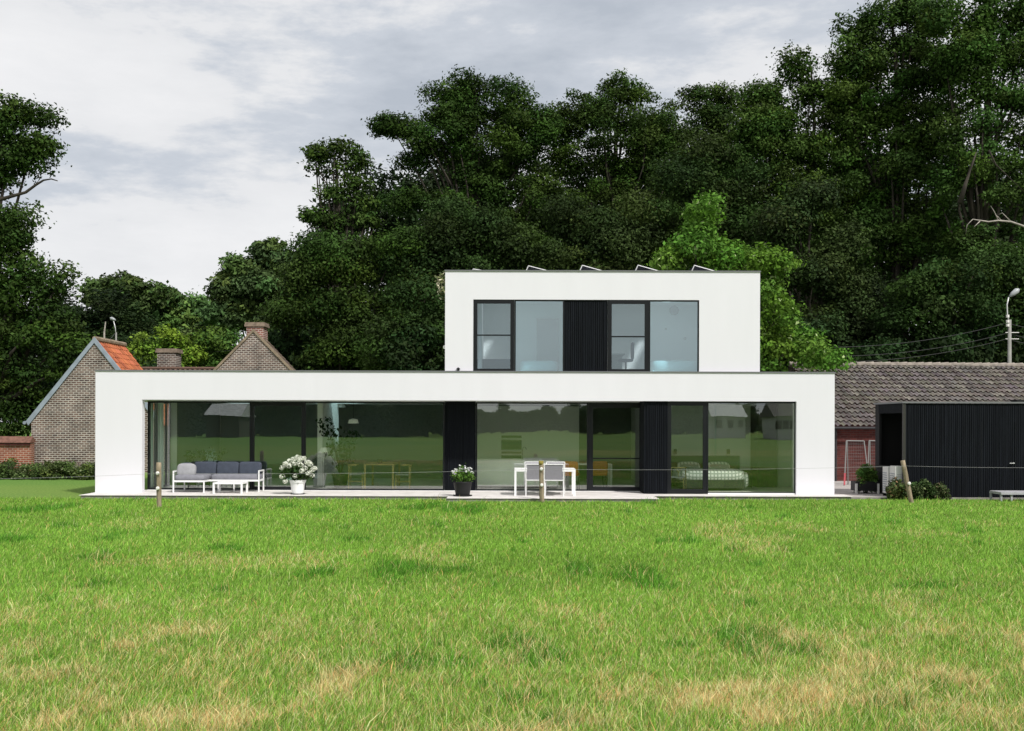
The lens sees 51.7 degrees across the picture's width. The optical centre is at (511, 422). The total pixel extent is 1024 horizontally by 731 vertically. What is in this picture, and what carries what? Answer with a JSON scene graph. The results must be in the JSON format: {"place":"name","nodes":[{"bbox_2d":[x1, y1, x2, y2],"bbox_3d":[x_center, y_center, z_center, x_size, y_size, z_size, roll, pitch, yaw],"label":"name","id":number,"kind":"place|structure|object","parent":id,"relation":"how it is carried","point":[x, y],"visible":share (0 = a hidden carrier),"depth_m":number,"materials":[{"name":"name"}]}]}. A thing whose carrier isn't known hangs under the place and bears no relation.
{"place":"outdoors","nodes":[
{"label":"outdoors","id":0,"kind":"place"},
{"bbox_2d":[0,436,35,470],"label":"garden wall","id":1,"kind":"structure","parent":0,"point":[21,447],"depth_m":43.40,"materials":[{"name":"red brick"}]},
{"bbox_2d":[477,359,509,368],"bbox_3d":[-0.556,-1.657,32.650,1.123,0.560,0.500,0,0,0],"label":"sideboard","id":2,"kind":"object","parent":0,"point":[495,363],"visible":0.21,"depth_m":32.40,"materials":[{"name":"white wood"}]},
{"bbox_2d":[0,425,1023,730],"bbox_3d":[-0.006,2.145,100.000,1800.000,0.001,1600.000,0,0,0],"label":"ground","id":3,"kind":"structure","parent":0,"point":[64,487],"depth_m":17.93,"materials":[{"name":"green plant"}]},
{"bbox_2d":[0,457,94,479],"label":"hedge","id":4,"kind":"object","parent":3,"relation":"on","point":[66,468],"visible":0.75,"depth_m":38.45,"materials":[{"name":"green plant"}]},
{"bbox_2d":[0,89,99,435],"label":"oak tree","id":5,"kind":"object","parent":3,"relation":"on","point":[20,385],"visible":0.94,"depth_m":48.91,"materials":[{"name":"green plant"}]},
{"bbox_2d":[34,348,69,403],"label":"bushy tree","id":6,"kind":"object","parent":3,"relation":"on","point":[52,384],"visible":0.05,"depth_m":52.66,"materials":[{"name":"green plant"}]},
{"bbox_2d":[0,288,106,372],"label":"oak tree","id":7,"kind":"object","parent":3,"relation":"on","point":[73,301],"visible":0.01,"depth_m":69.66,"materials":[{"name":"green plant"}]},
{"bbox_2d":[23,336,167,472],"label":"brick outbuilding","id":8,"kind":"structure","parent":3,"relation":"on","point":[60,420],"depth_m":44.00,"materials":[{"name":"brick"}]},
{"bbox_2d":[30,285,161,362],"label":"oak tree","id":9,"kind":"object","parent":3,"relation":"on","point":[95,318],"visible":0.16,"depth_m":69.15,"materials":[{"name":"green plant"}]},
{"bbox_2d":[74,269,188,341],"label":"bushy tree","id":10,"kind":"object","parent":3,"relation":"on","point":[159,299],"visible":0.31,"depth_m":75.00,"materials":[{"name":"green plant"}]},
{"bbox_2d":[156,462,161,505],"bbox_3d":[-8.660,1.629,25.872,0.142,1.283,0.183,0,0,0],"label":"fence post","id":11,"kind":"object","parent":3,"relation":"on","point":[158,486],"visible":0.91,"depth_m":25.85,"materials":[{"name":"brown wood"}]},
{"bbox_2d":[127,323,211,366],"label":"tree","id":12,"kind":"object","parent":3,"relation":"on","point":[167,338],"visible":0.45,"depth_m":59.58,"materials":[{"name":"green plant"}]},
{"bbox_2d":[167,288,239,366],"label":"bushy tree","id":13,"kind":"object","parent":3,"relation":"on","point":[187,308],"visible":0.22,"depth_m":82.64,"materials":[{"name":"green plant"}]},
{"bbox_2d":[188,324,243,366],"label":"tree","id":14,"kind":"object","parent":3,"relation":"on","point":[217,340],"visible":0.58,"depth_m":60.46,"materials":[{"name":"green plant"}]},
{"bbox_2d":[141,322,294,369],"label":"brick farmhouse","id":15,"kind":"object","parent":3,"relation":"on","point":[254,349],"visible":0.25,"depth_m":50.00,"materials":[{"name":"brick"}]},
{"bbox_2d":[194,236,316,337],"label":"bushy tree","id":16,"kind":"object","parent":3,"relation":"on","point":[240,286],"visible":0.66,"depth_m":78.71,"materials":[{"name":"green plant"}]},
{"bbox_2d":[268,321,363,370],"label":"bushy tree","id":17,"kind":"object","parent":3,"relation":"on","point":[283,344],"visible":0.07,"depth_m":54.58,"materials":[{"name":"green plant"}]},
{"bbox_2d":[296,134,385,296],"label":"oak tree","id":18,"kind":"object","parent":3,"relation":"on","point":[320,154],"visible":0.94,"depth_m":56.70,"materials":[{"name":"green plant"}]},
{"bbox_2d":[254,223,434,370],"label":"bushy tree","id":19,"kind":"object","parent":3,"relation":"on","point":[321,261],"visible":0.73,"depth_m":53.03,"materials":[{"name":"green plant"}]},
{"bbox_2d":[274,159,425,338],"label":"oak tree","id":20,"kind":"object","parent":3,"relation":"on","point":[382,184],"visible":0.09,"depth_m":72.52,"materials":[{"name":"green plant"}]},
{"bbox_2d":[353,269,444,370],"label":"bushy tree","id":21,"kind":"object","parent":3,"relation":"on","point":[424,304],"visible":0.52,"depth_m":49.12,"materials":[{"name":"green plant"}]},
{"bbox_2d":[370,315,444,370],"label":"bushy tree","id":22,"kind":"object","parent":3,"relation":"on","point":[405,357],"visible":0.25,"depth_m":48.21,"materials":[{"name":"green plant"}]},
{"bbox_2d":[361,137,466,317],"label":"oak tree","id":23,"kind":"object","parent":3,"relation":"on","point":[429,181],"visible":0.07,"depth_m":74.18,"materials":[{"name":"green plant"}]},
{"bbox_2d":[434,271,444,317],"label":"flowering tree","id":24,"kind":"object","parent":3,"relation":"on","point":[442,291],"visible":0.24,"depth_m":41.89,"materials":[{"name":"green plant"}]},
{"bbox_2d":[94,270,835,494],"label":"modern house","id":25,"kind":"structure","parent":3,"relation":"on","point":[639,421],"depth_m":30.17,"materials":[{"name":"white plaster"},{"name":"glass"},{"name":"black metal"}]},
{"bbox_2d":[151,403,152,486],"bbox_3d":[-10.750,0.698,31.503,0.126,2.570,0.074,0,0,0],"label":"curtain","id":26,"kind":"object","parent":25,"relation":"hanging from","point":[151,444],"visible":0.49,"depth_m":31.50,"materials":[{"name":"white fabric"}]},
{"bbox_2d":[154,403,157,486],"bbox_3d":[-10.853,0.697,32.203,0.128,2.570,0.074,0,0,0],"label":"curtain","id":27,"kind":"object","parent":25,"relation":"hanging from","point":[155,433],"visible":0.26,"depth_m":32.20,"materials":[{"name":"grey fabric"}]},
{"bbox_2d":[150,403,169,487],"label":"side window","id":28,"kind":"structure","parent":25,"relation":"in","point":[168,484],"depth_m":33.05,"materials":[{"name":"black metal"}]},
{"bbox_2d":[158,403,163,487],"bbox_3d":[-10.507,0.699,31.603,0.182,2.570,0.074,0,0,0],"label":"curtain","id":29,"kind":"object","parent":25,"relation":"hanging from","point":[161,432],"visible":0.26,"depth_m":31.61,"materials":[{"name":"white fabric"}]},
{"bbox_2d":[165,403,167,484],"bbox_3d":[-10.737,0.698,32.803,0.091,2.570,0.074,0,0,0],"label":"curtain","id":30,"kind":"object","parent":25,"relation":"hanging from","point":[166,421],"visible":1,"depth_m":32.80,"materials":[{"name":"grey fabric"}]},
{"bbox_2d":[147,401,251,489],"bbox_3d":[-9.230,0.690,31.220,3.063,2.615,0.080,0,0,0],"label":"window","id":31,"kind":"structure","parent":25,"relation":"in","point":[148,458],"depth_m":31.18,"materials":[{"name":"black metal"}]},
{"bbox_2d":[251,401,303,489],"bbox_3d":[-6.920,0.697,31.220,1.545,2.615,0.080,0,0,0],"label":"sliding door","id":32,"kind":"structure","parent":25,"relation":"in","point":[254,403],"depth_m":31.18,"materials":[{"name":"black metal"}]},
{"bbox_2d":[315,417,362,487],"bbox_3d":[-5.351,0.917,32.565,1.469,2.185,0.720,0,0,0],"label":"house plant","id":33,"kind":"object","parent":25,"relation":"on","point":[340,479],"visible":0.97,"depth_m":32.55,"materials":[{"name":"green plant"}]},
{"bbox_2d":[304,402,444,489],"bbox_3d":[-4.068,0.705,31.220,4.149,2.615,0.080,0,0,0],"label":"window","id":34,"kind":"structure","parent":25,"relation":"in","point":[443,403],"depth_m":31.18,"materials":[{"name":"black metal"}]},
{"bbox_2d":[364,462,399,488],"bbox_3d":[-4.004,1.638,32.675,0.906,0.750,1.850,0,0,0],"label":"dining table","id":35,"kind":"object","parent":25,"relation":"on","point":[383,463],"visible":0.84,"depth_m":32.23,"materials":[{"name":"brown wood"}]},
{"bbox_2d":[473,299,513,370],"bbox_3d":[-0.521,-2.460,30.210,1.167,2.086,0.080,0,0,0],"label":"window","id":36,"kind":"structure","parent":25,"relation":"in","point":[475,301],"depth_m":30.17,"materials":[{"name":"black metal"}]},
{"bbox_2d":[475,406,578,480],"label":"kitchen cabinets","id":37,"kind":"object","parent":25,"relation":"on","point":[545,432],"visible":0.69,"depth_m":36.33,"materials":[{"name":"white"}]},
{"bbox_2d":[475,402,588,490],"bbox_3d":[0.592,0.719,31.220,3.332,2.615,0.080,0,0,0],"label":"window","id":38,"kind":"structure","parent":25,"relation":"in","point":[587,403],"depth_m":31.18,"materials":[{"name":"black metal"}]},
{"bbox_2d":[514,300,563,370],"bbox_3d":[0.780,-2.456,30.210,1.425,2.086,0.080,0,0,0],"label":"window","id":39,"kind":"structure","parent":25,"relation":"in","point":[514,300],"depth_m":30.17,"materials":[{"name":"black metal"}]},
{"bbox_2d":[520,361,557,370],"bbox_3d":[0.807,-1.608,32.000,1.145,0.470,1.200,0,0,0],"label":"bed","id":40,"kind":"object","parent":25,"relation":"on","point":[538,365],"visible":0.64,"depth_m":31.41,"materials":[{"name":"white fabric"}]},
{"bbox_2d":[536,318,557,370],"bbox_3d":[1.145,-2.362,34.155,0.704,1.980,0.070,0,0,0],"label":"inside door","id":41,"kind":"structure","parent":25,"relation":"in","point":[547,328],"depth_m":34.12,"materials":[{"name":"grey"}]},
{"bbox_2d":[564,461,579,488],"bbox_3d":[1.792,1.601,31.893,0.500,0.862,0.515,0,0,10],"label":"dining chair","id":42,"kind":"object","parent":25,"relation":"on","point":[571,464],"visible":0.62,"depth_m":31.65,"materials":[{"name":"orange leather"}]},
{"bbox_2d":[593,461,607,486],"bbox_3d":[2.623,1.604,32.093,0.500,0.862,0.515,0,0,-10],"label":"dining chair","id":43,"kind":"object","parent":25,"relation":"on","point":[600,468],"visible":0.88,"depth_m":31.85,"materials":[{"name":"orange leather"}]},
{"bbox_2d":[588,402,639,490],"bbox_3d":[3.078,0.727,31.220,1.630,2.615,0.080,0,0,0],"label":"sliding door","id":44,"kind":"structure","parent":25,"relation":"in","point":[592,405],"depth_m":31.18,"materials":[{"name":"black metal"}]},
{"bbox_2d":[612,354,624,368],"bbox_3d":[3.205,-1.715,32.200,0.388,0.700,0.800,0,0,0],"label":"desk","id":45,"kind":"object","parent":25,"relation":"on","point":[616,364],"visible":0.61,"depth_m":32.40,"materials":[{"name":"grey"}]},
{"bbox_2d":[608,300,648,370],"bbox_3d":[3.322,-2.448,30.210,1.166,2.086,0.080,0,0,0],"label":"window","id":46,"kind":"structure","parent":25,"relation":"in","point":[646,327],"depth_m":30.17,"materials":[{"name":"black metal"}]},
{"bbox_2d":[650,360,696,371],"bbox_3d":[4.846,-1.595,31.700,1.437,0.470,1.200,0,0,0],"label":"bed","id":47,"kind":"object","parent":25,"relation":"on","point":[668,365],"visible":0.49,"depth_m":31.11,"materials":[{"name":"white fabric"}]},
{"bbox_2d":[649,300,698,371],"bbox_3d":[4.628,-2.444,30.210,1.436,2.086,0.080,0,0,0],"label":"window","id":48,"kind":"structure","parent":25,"relation":"in","point":[697,301],"depth_m":30.17,"materials":[{"name":"black metal"}]},
{"bbox_2d":[667,401,706,493],"bbox_3d":[4.993,0.725,30.140,1.108,2.630,0.080,0,0,0],"label":"door","id":49,"kind":"structure","parent":25,"relation":"in","point":[670,403],"depth_m":30.10,"materials":[{"name":"black metal"}]},
{"bbox_2d":[671,456,747,487],"bbox_3d":[6.097,1.553,32.410,2.209,0.980,2.180,0,0,0],"label":"bed","id":50,"kind":"object","parent":25,"relation":"on","point":[735,477],"visible":0.82,"depth_m":31.48,"materials":[{"name":"white fabric"}]},
{"bbox_2d":[706,402,795,493],"bbox_3d":[6.830,0.730,30.140,2.554,2.630,0.080,0,0,0],"label":"window","id":51,"kind":"structure","parent":25,"relation":"in","point":[707,492],"depth_m":30.10,"materials":[{"name":"black metal"}]},
{"bbox_2d":[360,64,570,284],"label":"oak tree","id":52,"kind":"object","parent":3,"relation":"on","point":[460,113],"visible":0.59,"depth_m":61.24,"materials":[{"name":"green plant"}]},
{"bbox_2d":[81,493,850,502],"bbox_3d":[-1.208,2.121,29.725,21.230,0.160,3.050,0,0,0],"label":"terrace base","id":53,"kind":"object","parent":3,"relation":"on","point":[456,500],"visible":0.26,"depth_m":28.95,"materials":[{"name":"grey concrete"}]},
{"bbox_2d":[82,490,852,498],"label":"terrace","id":54,"kind":"structure","parent":53,"relation":"on","point":[558,495],"depth_m":29.63,"materials":[{"name":"stone"}]},
{"bbox_2d":[173,462,263,492],"bbox_3d":[-8.463,1.580,30.525,2.356,0.855,1.050,0,0,0],"label":"garden sofa","id":55,"kind":"object","parent":54,"relation":"on","point":[229,471],"visible":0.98,"depth_m":30.50,"materials":[{"name":"grey fabric"}]},
{"bbox_2d":[213,481,247,493],"bbox_3d":[-7.988,1.854,29.975,0.834,0.310,0.650,0,0,0],"label":"coffee table","id":56,"kind":"object","parent":54,"relation":"on","point":[232,482],"visible":1,"depth_m":29.73,"materials":[{"name":"white metal"}]},
{"bbox_2d":[279,455,316,494],"bbox_3d":[-5.967,1.460,29.553,1.025,1.110,0.760,0,0,21],"label":"potted hydrangea","id":57,"kind":"object","parent":54,"relation":"on","point":[297,482],"visible":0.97,"depth_m":29.40,"materials":[{"name":"white plant"}]},
{"bbox_2d":[450,463,475,496],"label":"potted flowers","id":58,"kind":"object","parent":54,"relation":"on","point":[462,488],"visible":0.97,"depth_m":28.85,"materials":[{"name":"green plant"}]},
{"bbox_2d":[525,464,545,495],"bbox_3d":[0.647,1.588,29.229,0.571,0.896,0.586,0,0,0],"label":"garden chair","id":59,"kind":"object","parent":54,"relation":"on","point":[532,475],"visible":0.8,"depth_m":28.99,"materials":[{"name":"white metal"}]},
{"bbox_2d":[514,468,575,495],"bbox_3d":[0.910,1.666,29.600,1.686,0.740,0.900,0,0,0],"label":"garden table","id":60,"kind":"object","parent":54,"relation":"on","point":[572,471],"visible":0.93,"depth_m":29.15,"materials":[{"name":"white metal"}]},
{"bbox_2d":[544,464,563,496],"bbox_3d":[1.154,1.590,29.179,0.571,0.896,0.586,0,0,2],"label":"garden chair","id":61,"kind":"object","parent":54,"relation":"on","point":[552,472],"visible":0.91,"depth_m":28.94,"materials":[{"name":"white metal"}]},
{"bbox_2d":[370,192,579,310],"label":"bushy tree","id":62,"kind":"object","parent":3,"relation":"on","point":[469,238],"visible":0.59,"depth_m":52.98,"materials":[{"name":"green plant"}]},
{"bbox_2d":[454,118,562,241],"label":"oak tree","id":63,"kind":"object","parent":3,"relation":"on","point":[499,153],"visible":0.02,"depth_m":76.47,"materials":[{"name":"green plant"}]},
{"bbox_2d":[539,461,543,502],"bbox_3d":[0.783,1.661,27.922,0.156,1.275,0.183,0,0,0],"label":"fence post","id":64,"kind":"object","parent":3,"relation":"on","point":[541,480],"visible":0.9,"depth_m":27.90,"materials":[{"name":"brown wood"}]},
{"bbox_2d":[3,466,998,478],"bbox_3d":[0.877,1.271,27.239,32.329,0.328,1.201,0,0,-5],"label":"fence wire","id":65,"kind":"object","parent":64,"relation":"attached to","point":[492,470],"visible":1,"depth_m":27.37,"materials":[{"name":"grey"}]},
{"bbox_2d":[525,184,677,269],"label":"bushy tree","id":66,"kind":"object","parent":3,"relation":"on","point":[594,241],"visible":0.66,"depth_m":55.01,"materials":[{"name":"green plant"}]},
{"bbox_2d":[539,68,698,270],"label":"oak tree","id":67,"kind":"object","parent":3,"relation":"on","point":[649,138],"visible":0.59,"depth_m":63.03,"materials":[{"name":"green plant"}]},
{"bbox_2d":[587,141,689,268],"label":"oak tree","id":68,"kind":"object","parent":3,"relation":"on","point":[643,188],"visible":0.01,"depth_m":74.77,"materials":[{"name":"green plant"}]},
{"bbox_2d":[643,125,781,269],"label":"bushy tree","id":69,"kind":"object","parent":3,"relation":"on","point":[722,157],"visible":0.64,"depth_m":55.17,"materials":[{"name":"green plant"}]},
{"bbox_2d":[670,80,763,231],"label":"oak tree","id":70,"kind":"object","parent":3,"relation":"on","point":[715,106],"visible":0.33,"depth_m":66.37,"materials":[{"name":"green plant"}]},
{"bbox_2d":[642,187,860,373],"bbox_3d":[8.873,-3.239,39.928,8.034,10.837,4.413,0,0,0],"label":"tulip tree","id":71,"kind":"object","parent":3,"relation":"on","point":[701,246],"visible":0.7,"depth_m":38.97,"materials":[{"name":"green plant"}]},
{"bbox_2d":[720,166,834,331],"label":"oak tree","id":72,"kind":"object","parent":3,"relation":"on","point":[792,292],"visible":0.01,"depth_m":71.70,"materials":[{"name":"green plant"}]},
{"bbox_2d":[763,308,834,371],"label":"bushy tree","id":73,"kind":"object","parent":3,"relation":"on","point":[814,323],"visible":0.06,"depth_m":48.44,"materials":[{"name":"green plant"}]},
{"bbox_2d":[716,39,893,316],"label":"oak tree","id":74,"kind":"object","parent":3,"relation":"on","point":[765,122],"visible":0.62,"depth_m":56.13,"materials":[{"name":"green plant"}]},
{"bbox_2d":[738,174,894,350],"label":"bushy tree","id":75,"kind":"object","parent":3,"relation":"on","point":[830,260],"visible":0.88,"depth_m":51.18,"materials":[{"name":"green plant"}]},
{"bbox_2d":[834,481,886,496],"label":"gravel drive","id":76,"kind":"structure","parent":3,"relation":"on","point":[840,487],"depth_m":32.89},
{"bbox_2d":[844,440,866,485],"bbox_3d":[11.758,1.395,36.296,0.911,1.551,0.646,0,0,0],"label":"fence panel","id":77,"kind":"object","parent":76,"relation":"on","point":[846,449],"visible":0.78,"depth_m":36.29,"materials":[{"name":"grey metal"}]},
{"bbox_2d":[851,481,878,493],"bbox_3d":[10.733,1.980,32.140,0.720,0.365,0.520,0,0,0],"label":"planter trough","id":78,"kind":"object","parent":76,"relation":"on","point":[866,486],"visible":0.98,"depth_m":31.90,"materials":[{"name":"black"}]},
{"bbox_2d":[855,463,878,492],"bbox_3d":[10.802,1.700,32.201,0.767,0.943,0.804,0,0,0],"label":"planter bush","id":79,"kind":"object","parent":78,"relation":"in","point":[866,472],"visible":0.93,"depth_m":32.01,"materials":[{"name":"green plant"}]},
{"bbox_2d":[882,467,889,495],"bbox_3d":[11.048,1.733,30.957,0.252,0.860,0.426,0,0,0],"label":"heat pump","id":80,"kind":"object","parent":76,"relation":"on","point":[886,474],"visible":0.43,"depth_m":30.91,"materials":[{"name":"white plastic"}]},
{"bbox_2d":[890,466,901,482],"bbox_3d":[11.091,1.713,30.457,0.252,0.900,0.426,0,0,0],"label":"heat pump","id":81,"kind":"object","parent":76,"relation":"on","point":[895,471],"visible":0.32,"depth_m":30.25,"materials":[{"name":"white plastic"}]},
{"bbox_2d":[824,326,916,361],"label":"bushy tree","id":82,"kind":"object","parent":3,"relation":"on","point":[869,351],"visible":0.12,"depth_m":48.61,"materials":[{"name":"green plant"}]},
{"bbox_2d":[834,271,911,344],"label":"bushy tree","id":83,"kind":"object","parent":3,"relation":"on","point":[877,291],"visible":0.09,"depth_m":53.23,"materials":[{"name":"green plant"}]},
{"bbox_2d":[800,0,969,336],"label":"oak tree","id":84,"kind":"object","parent":3,"relation":"on","point":[911,153],"visible":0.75,"depth_m":55.21,"materials":[{"name":"green plant"}]},
{"bbox_2d":[885,477,911,499],"bbox_3d":[10.863,1.911,29.761,0.742,0.758,0.654,0,0,0],"label":"shrub","id":85,"kind":"object","parent":3,"relation":"on","point":[896,488],"visible":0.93,"depth_m":29.64,"materials":[{"name":"green plant"}]},
{"bbox_2d":[788,361,1023,480],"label":"barn","id":86,"kind":"structure","parent":3,"relation":"on","point":[861,388],"depth_m":41.26,"materials":[{"name":"red brick"}]},
{"bbox_2d":[900,460,913,502],"bbox_3d":[10.530,1.674,28.071,0.393,1.330,0.182,0,0,0],"label":"fence post","id":87,"kind":"object","parent":3,"relation":"on","point":[907,482],"visible":0.88,"depth_m":28.05,"materials":[{"name":"brown wood"}]},
{"bbox_2d":[854,116,967,335],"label":"oak tree","id":88,"kind":"object","parent":3,"relation":"on","point":[930,187],"depth_m":76.96,"materials":[{"name":"green plant"}]},
{"bbox_2d":[847,312,999,362],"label":"bushy tree","id":89,"kind":"object","parent":3,"relation":"on","point":[943,342],"visible":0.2,"depth_m":48.94,"materials":[{"name":"green plant"}]},
{"bbox_2d":[910,478,936,499],"bbox_3d":[11.559,1.890,29.779,0.800,0.639,0.763,0,0,0],"label":"shrub","id":90,"kind":"object","parent":3,"relation":"on","point":[922,488],"visible":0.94,"depth_m":29.63,"materials":[{"name":"green plant"}]},
{"bbox_2d":[851,497,1023,498],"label":"drive edging","id":91,"kind":"object","parent":3,"relation":"on","point":[930,498],"depth_m":29.88,"materials":[{"name":"grey concrete"}]},
{"bbox_2d":[929,483,951,499],"bbox_3d":[12.054,1.963,29.708,0.718,0.615,0.677,0,0,0],"label":"shrub","id":92,"kind":"object","parent":3,"relation":"on","point":[942,490],"visible":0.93,"depth_m":29.51,"materials":[{"name":"green plant"}]},
{"bbox_2d":[862,246,1023,362],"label":"bushy tree","id":93,"kind":"object","parent":3,"relation":"on","point":[928,300],"visible":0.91,"depth_m":49.18,"materials":[{"name":"green plant"}]},
{"bbox_2d":[874,402,1023,497],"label":"black shed","id":94,"kind":"structure","parent":3,"relation":"on","point":[952,445],"depth_m":30.09,"materials":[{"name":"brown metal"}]},
{"bbox_2d":[981,422,1015,497],"bbox_3d":[13.857,1.079,30.056,0.980,2.185,0.052,0,0,0],"label":"door","id":95,"kind":"structure","parent":94,"relation":"in","point":[981,422],"depth_m":30.08,"materials":[{"name":"black wood"}]},
{"bbox_2d":[905,174,1022,338],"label":"oak tree","id":96,"kind":"object","parent":3,"relation":"on","point":[966,207],"visible":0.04,"depth_m":72.38,"materials":[{"name":"green plant"}]},
{"bbox_2d":[905,308,1023,362],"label":"bushy tree","id":97,"kind":"object","parent":3,"relation":"on","point":[1014,345],"visible":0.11,"depth_m":49.54,"materials":[{"name":"green plant"}]},
{"bbox_2d":[907,0,1023,348],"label":"oak tree","id":98,"kind":"object","parent":3,"relation":"on","point":[976,50],"visible":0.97,"depth_m":52.28,"materials":[{"name":"green plant"}]},
{"bbox_2d":[960,240,1023,362],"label":"bushy tree","id":99,"kind":"object","parent":3,"relation":"on","point":[1013,261],"visible":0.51,"depth_m":50.10,"materials":[{"name":"green plant"}]},
{"bbox_2d":[986,322,1023,362],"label":"bushy tree","id":100,"kind":"object","parent":3,"relation":"on","point":[999,359],"visible":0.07,"depth_m":49.13,"materials":[{"name":"green plant"}]},
{"bbox_2d":[989,490,1023,501],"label":"garden lounger","id":101,"kind":"object","parent":3,"relation":"on","point":[1011,493],"visible":0.85,"depth_m":28.82,"materials":[{"name":"white plastic"}]},
{"bbox_2d":[1005,288,1019,362],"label":"street lamp","id":102,"kind":"object","parent":3,"relation":"on","point":[1015,291],"visible":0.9,"depth_m":46.94,"materials":[{"name":"metal"}]},
{"bbox_2d":[1001,111,1023,263],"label":"oak tree","id":103,"kind":"object","parent":3,"relation":"on","point":[1020,214],"visible":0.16,"depth_m":54.91,"materials":[{"name":"green plant"}]},
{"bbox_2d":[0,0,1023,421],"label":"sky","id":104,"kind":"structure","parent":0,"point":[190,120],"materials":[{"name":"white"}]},
{"bbox_2d":[477,447,558,487],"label":"kitchen island","id":105,"kind":"structure","parent":0,"point":[487,477],"depth_m":32.30,"materials":[{"name":"white"}]},
{"bbox_2d":[750,405,776,486],"bbox_3d":[8.026,0.759,33.696,0.604,2.580,1.008,0,0,0],"label":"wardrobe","id":106,"kind":"object","parent":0,"point":[763,457],"visible":0.96,"depth_m":33.20,"materials":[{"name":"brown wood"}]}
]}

